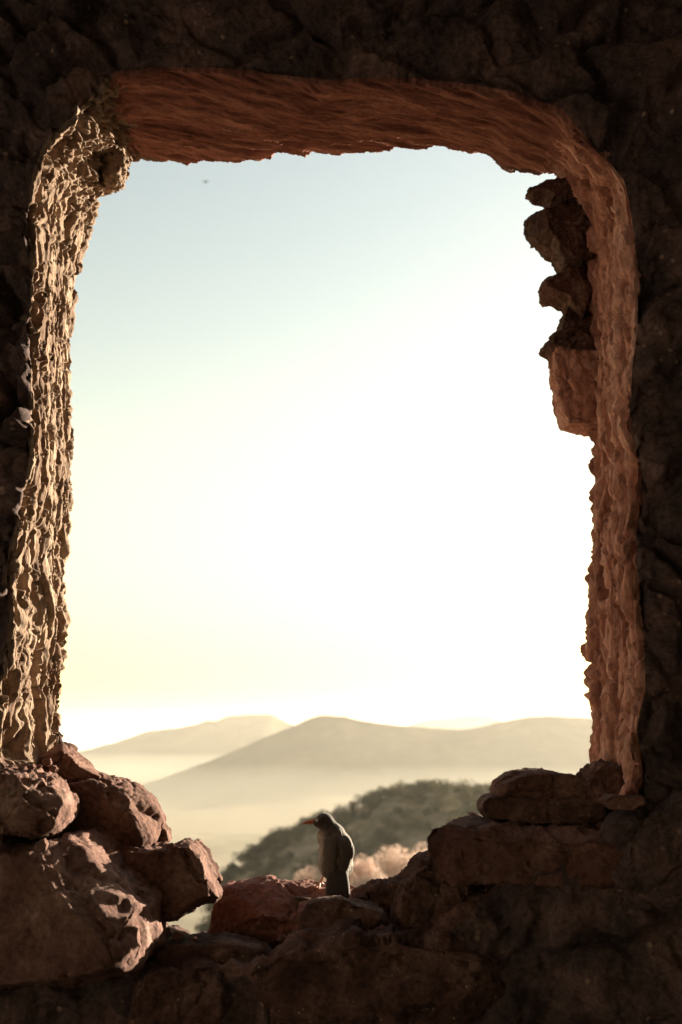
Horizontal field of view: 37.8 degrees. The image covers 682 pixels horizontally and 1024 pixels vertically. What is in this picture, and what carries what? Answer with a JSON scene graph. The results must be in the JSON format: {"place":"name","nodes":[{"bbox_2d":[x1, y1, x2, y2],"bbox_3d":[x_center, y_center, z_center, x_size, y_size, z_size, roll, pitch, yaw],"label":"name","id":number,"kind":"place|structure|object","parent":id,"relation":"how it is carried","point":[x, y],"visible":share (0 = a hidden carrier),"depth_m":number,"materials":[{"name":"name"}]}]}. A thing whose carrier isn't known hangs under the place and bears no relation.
{"place":"outdoors","nodes":[
{"label":"outdoors","id":0,"kind":"place"},
{"bbox_2d":[67,742,267,933],"bbox_3d":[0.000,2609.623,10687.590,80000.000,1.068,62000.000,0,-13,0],"label":"valley ground","id":1,"kind":"structure","parent":0,"point":[223,847],"depth_m":1789.23,"materials":[{"name":"beige sand"}]},
{"bbox_2d":[78,714,293,784],"bbox_3d":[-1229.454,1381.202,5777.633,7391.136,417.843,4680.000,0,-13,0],"label":"hill","id":2,"kind":"structure","parent":0,"point":[143,758],"depth_m":5531.98,"materials":[{"name":"beige sand"}]},
{"bbox_2d":[58,146,594,741],"label":"sky","id":3,"kind":"structure","parent":0,"point":[322,463],"materials":[{"name":"white"}]},
{"bbox_2d":[206,790,484,928],"bbox_3d":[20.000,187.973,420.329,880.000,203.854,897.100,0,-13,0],"label":"hillside","id":4,"kind":"structure","parent":0,"point":[364,830],"depth_m":412.23,"materials":[{"name":"green plant"}]},
{"bbox_2d":[294,866,324,881],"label":"dry bush","id":5,"kind":"object","parent":4,"relation":"on","point":[312,876],"visible":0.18,"depth_m":75.67,"materials":[{"name":"beige plant"}]},
{"bbox_2d":[194,778,491,932],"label":"wood","id":6,"kind":"object","parent":4,"relation":"on","point":[370,800],"visible":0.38,"depth_m":435.23,"materials":[{"name":"green plant"}]},
{"bbox_2d":[349,854,380,883],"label":"dry bush","id":7,"kind":"object","parent":4,"relation":"on","point":[358,871],"visible":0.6,"depth_m":77.55,"materials":[{"name":"beige plant"}]},
{"bbox_2d":[353,869,386,886],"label":"dry bush","id":8,"kind":"object","parent":4,"relation":"on","point":[367,879],"visible":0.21,"depth_m":71.98,"materials":[{"name":"beige plant"}]},
{"bbox_2d":[370,844,412,878],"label":"dry bush","id":9,"kind":"object","parent":4,"relation":"on","point":[389,864],"visible":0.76,"depth_m":75.90,"materials":[{"name":"beige plant"}]},
{"bbox_2d":[403,842,427,864],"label":"dry bush","id":10,"kind":"object","parent":4,"relation":"on","point":[423,850],"visible":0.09,"depth_m":76.93,"materials":[{"name":"beige plant"}]},
{"bbox_2d":[144,715,592,833],"bbox_3d":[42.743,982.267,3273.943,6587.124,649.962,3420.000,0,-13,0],"label":"hill","id":11,"kind":"structure","parent":0,"point":[290,776],"depth_m":3054.44,"materials":[{"name":"beige sand"}]},
{"bbox_2d":[408,715,501,729],"bbox_3d":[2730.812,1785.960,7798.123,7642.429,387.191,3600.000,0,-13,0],"label":"hill","id":12,"kind":"structure","parent":0,"point":[464,722],"depth_m":7928.69,"materials":[{"name":"beige sand"}]},
{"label":"courtyard","id":13,"kind":"structure","parent":0,"visible":0},
{"bbox_2d":[0,0,681,1023],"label":"ruined wall","id":14,"kind":"structure","parent":13,"relation":"on","point":[582,98],"depth_m":2.36,"materials":[{"name":"stone"}]},
{"bbox_2d":[0,764,79,839],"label":"boulder","id":15,"kind":"object","parent":14,"relation":"on","point":[36,803],"visible":0.99,"depth_m":1.97,"materials":[{"name":"brown stone"}]},
{"bbox_2d":[27,764,35,769],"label":"pebble","id":16,"kind":"object","parent":15,"relation":"on","point":[31,767],"visible":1,"depth_m":2.03,"materials":[{"name":"brown stone"}]},
{"bbox_2d":[42,758,51,766],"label":"pebble","id":17,"kind":"object","parent":15,"relation":"on","point":[47,762],"visible":0.99,"depth_m":2.15,"materials":[{"name":"brown stone"}]},
{"bbox_2d":[49,765,57,772],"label":"pebble","id":18,"kind":"object","parent":15,"relation":"on","point":[52,768],"visible":1,"depth_m":2.13,"materials":[{"name":"brown stone"}]},
{"bbox_2d":[33,838,48,852],"bbox_3d":[-0.554,0.617,1.841,0.026,0.026,0.028,0,-13,0],"label":"stone chip","id":19,"kind":"object","parent":14,"relation":"on","point":[41,845],"visible":1,"depth_m":1.83,"materials":[{"name":"brown stone"}]},
{"bbox_2d":[0,826,166,988],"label":"boulder","id":20,"kind":"object","parent":14,"relation":"on","point":[82,906],"visible":0.94,"depth_m":1.86,"materials":[{"name":"brown stone"}]},
{"bbox_2d":[100,142,129,193],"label":"jutting stone","id":21,"kind":"object","parent":14,"relation":"attached to","point":[114,171],"visible":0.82,"depth_m":2.61,"materials":[{"name":"brown stone"}]},
{"bbox_2d":[122,838,222,921],"bbox_3d":[-0.359,0.794,2.157,0.210,0.168,0.262,0,-13,0],"label":"boulder","id":22,"kind":"object","parent":14,"relation":"on","point":[184,876],"visible":0.79,"depth_m":2.05,"materials":[{"name":"brown stone"}]},
{"bbox_2d":[63,773,166,846],"bbox_3d":[-0.516,0.669,2.237,0.241,0.160,0.255,0,-13,0],"label":"boulder","id":23,"kind":"object","parent":22,"relation":"on","point":[125,811],"visible":0.7,"depth_m":2.14,"materials":[{"name":"brown stone"}]},
{"bbox_2d":[40,741,107,782],"bbox_3d":[-0.603,0.578,2.286,0.162,0.098,0.178,0,-13,0],"label":"rock slab","id":24,"kind":"object","parent":23,"relation":"on","point":[73,765],"visible":0.71,"depth_m":2.21,"materials":[{"name":"brown stone"}]},
{"bbox_2d":[53,756,60,762],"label":"pebble","id":25,"kind":"object","parent":24,"relation":"on","point":[56,759],"visible":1,"depth_m":2.21,"materials":[{"name":"brown stone"}]},
{"bbox_2d":[157,823,171,841],"bbox_3d":[-0.401,0.721,2.232,0.046,0.048,0.071,0,-13,0],"label":"rock wedge","id":26,"kind":"object","parent":22,"relation":"on","point":[166,833],"visible":0.56,"depth_m":2.20,"materials":[{"name":"brown stone"}]},
{"bbox_2d":[127,957,230,1023],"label":"sill slab","id":27,"kind":"structure","parent":14,"relation":"attached to","point":[192,991],"depth_m":1.90,"materials":[{"name":"brown stone"}]},
{"bbox_2d":[155,931,272,966],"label":"sill slab","id":28,"kind":"structure","parent":14,"relation":"on","point":[215,946],"depth_m":2.00,"materials":[{"name":"brown stone"}]},
{"bbox_2d":[172,932,183,940],"bbox_3d":[-0.331,0.862,2.022,0.022,0.017,0.025,0,-13,0],"label":"stone chip","id":29,"kind":"object","parent":28,"relation":"on","point":[177,936],"visible":1,"depth_m":2.01,"materials":[{"name":"brown stone"}]},
{"bbox_2d":[190,936,198,941],"bbox_3d":[-0.292,0.851,1.982,0.018,0.010,0.016,0,-13,0],"label":"stone chip","id":30,"kind":"object","parent":28,"relation":"on","point":[195,939],"visible":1,"depth_m":1.98,"materials":[{"name":"brown stone"}]},
{"bbox_2d":[261,942,268,948],"bbox_3d":[-0.154,0.881,2.026,0.018,0.013,0.020,0,-13,0],"label":"stone chip","id":31,"kind":"object","parent":28,"relation":"on","point":[264,944],"visible":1,"depth_m":2.02,"materials":[{"name":"brown stone"}]},
{"bbox_2d":[229,945,240,954],"bbox_3d":[-0.214,0.879,1.997,0.023,0.019,0.026,0,-13,0],"label":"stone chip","id":32,"kind":"object","parent":14,"relation":"on","point":[234,949],"visible":1,"depth_m":1.99,"materials":[{"name":"brown stone"}]},
{"bbox_2d":[207,875,355,948],"bbox_3d":[-0.092,0.914,2.261,0.418,0.167,0.289,0,-13,0],"label":"sill rock","id":33,"kind":"object","parent":14,"relation":"on","point":[260,908],"visible":0.51,"depth_m":2.18,"materials":[{"name":"brown stone"}]},
{"bbox_2d":[350,874,402,918],"bbox_3d":[0.097,0.841,2.178,0.154,0.094,0.150,0,-13,0],"label":"rubble lump","id":34,"kind":"object","parent":14,"relation":"on","point":[379,892],"visible":0.48,"depth_m":2.13,"materials":[{"name":"brown stone"}]},
{"bbox_2d":[246,918,509,1023],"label":"sill slab","id":35,"kind":"structure","parent":14,"relation":"attached to","point":[345,971],"depth_m":1.91,"materials":[{"name":"brown stone"}]},
{"bbox_2d":[277,934,286,942],"bbox_3d":[-0.120,0.882,2.058,0.025,0.018,0.024,0,-13,0],"label":"stone chip","id":36,"kind":"object","parent":35,"relation":"on","point":[281,938],"visible":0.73,"depth_m":2.05,"materials":[{"name":"brown stone"}]},
{"bbox_2d":[298,895,388,930],"bbox_3d":[0.005,0.835,2.047,0.187,0.086,0.125,0,-13,0],"label":"sill rock","id":37,"kind":"object","parent":35,"relation":"on","point":[324,910],"visible":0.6,"depth_m":2.00,"materials":[{"name":"brown stone"}]},
{"bbox_2d":[293,896,309,911],"bbox_3d":[-0.081,0.813,2.064,0.036,0.029,0.025,0,-13,0],"label":"stone shard","id":38,"kind":"object","parent":37,"relation":"on","point":[297,899],"visible":1,"depth_m":2.06,"materials":[{"name":"brown stone"}]},
{"bbox_2d":[302,813,353,897],"bbox_3d":[-0.007,0.759,2.197,0.108,0.178,0.130,9,-16,-35],"label":"bird","id":39,"kind":"object","parent":37,"relation":"on","point":[336,855],"visible":0.99,"depth_m":2.18},
{"bbox_2d":[388,850,472,930],"bbox_3d":[0.188,0.814,2.110,0.189,0.183,0.223,0,-13,0],"label":"rubble lump","id":40,"kind":"object","parent":35,"relation":"on","point":[424,891],"visible":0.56,"depth_m":2.02,"materials":[{"name":"brown stone"}]},
{"bbox_2d":[495,153,543,175],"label":"jutting stone","id":41,"kind":"object","parent":14,"relation":"attached to","point":[510,169],"visible":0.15,"depth_m":2.77,"materials":[{"name":"brown stone"}]},
{"bbox_2d":[427,812,622,888],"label":"ledge slab","id":42,"kind":"structure","parent":14,"relation":"on","point":[474,848],"depth_m":1.99,"materials":[{"name":"brown stone"}]},
{"bbox_2d":[476,792,608,825],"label":"ledge slab","id":43,"kind":"structure","parent":42,"relation":"on","point":[557,811],"depth_m":2.10,"materials":[{"name":"brown stone"}]},
{"bbox_2d":[489,767,587,799],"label":"ledge slab","id":44,"kind":"structure","parent":43,"relation":"on","point":[538,783],"depth_m":2.12,"materials":[{"name":"brown stone"}]},
{"bbox_2d":[546,346,599,436],"bbox_3d":[0.603,-0.321,2.575,0.137,0.248,0.158,0,-13,0],"label":"jutting stone","id":45,"kind":"object","parent":14,"relation":"attached to","point":[573,373],"visible":0.83,"depth_m":2.52,"materials":[{"name":"brown stone"}]},
{"bbox_2d":[538,326,596,360],"bbox_3d":[0.594,-0.428,2.590,0.151,0.072,0.144,0,-13,0],"label":"jutting stone","id":46,"kind":"object","parent":45,"relation":"on","point":[568,338],"visible":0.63,"depth_m":2.53,"materials":[{"name":"brown stone"}]},
{"bbox_2d":[556,307,591,335],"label":"jutting stone","id":47,"kind":"object","parent":46,"relation":"on","point":[570,318],"visible":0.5,"depth_m":2.56,"materials":[{"name":"brown stone"}]},
{"bbox_2d":[538,266,592,319],"bbox_3d":[0.595,-0.558,2.626,0.145,0.158,0.144,0,-13,0],"label":"jutting stone","id":48,"kind":"object","parent":47,"relation":"on","point":[569,287],"visible":0.84,"depth_m":2.57,"materials":[{"name":"brown stone"}]},
{"bbox_2d":[523,202,595,274],"bbox_3d":[0.587,-0.711,2.667,0.188,0.244,0.182,0,-13,0],"label":"jutting stone","id":49,"kind":"object","parent":48,"relation":"on","point":[556,237],"visible":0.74,"depth_m":2.60,"materials":[{"name":"brown stone"}]},
{"bbox_2d":[525,177,576,207],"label":"jutting stone","id":50,"kind":"object","parent":49,"relation":"on","point":[548,193],"visible":0.77,"depth_m":2.65,"materials":[{"name":"brown stone"}]},
{"bbox_2d":[576,758,624,803],"bbox_3d":[0.592,0.590,2.171,0.165,0.117,0.212,0,-13,0],"label":"rubble lump","id":51,"kind":"object","parent":14,"relation":"on","point":[601,776],"visible":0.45,"depth_m":2.09,"materials":[{"name":"brown stone"}]},
{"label":"boulder","id":52,"kind":"object","parent":14,"relation":"on","visible":0},
{"bbox_2d":[598,793,645,810],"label":"ledge slab","id":53,"kind":"structure","parent":52,"relation":"on","point":[620,802],"depth_m":1.95,"materials":[{"name":"brown stone"}]}
]}

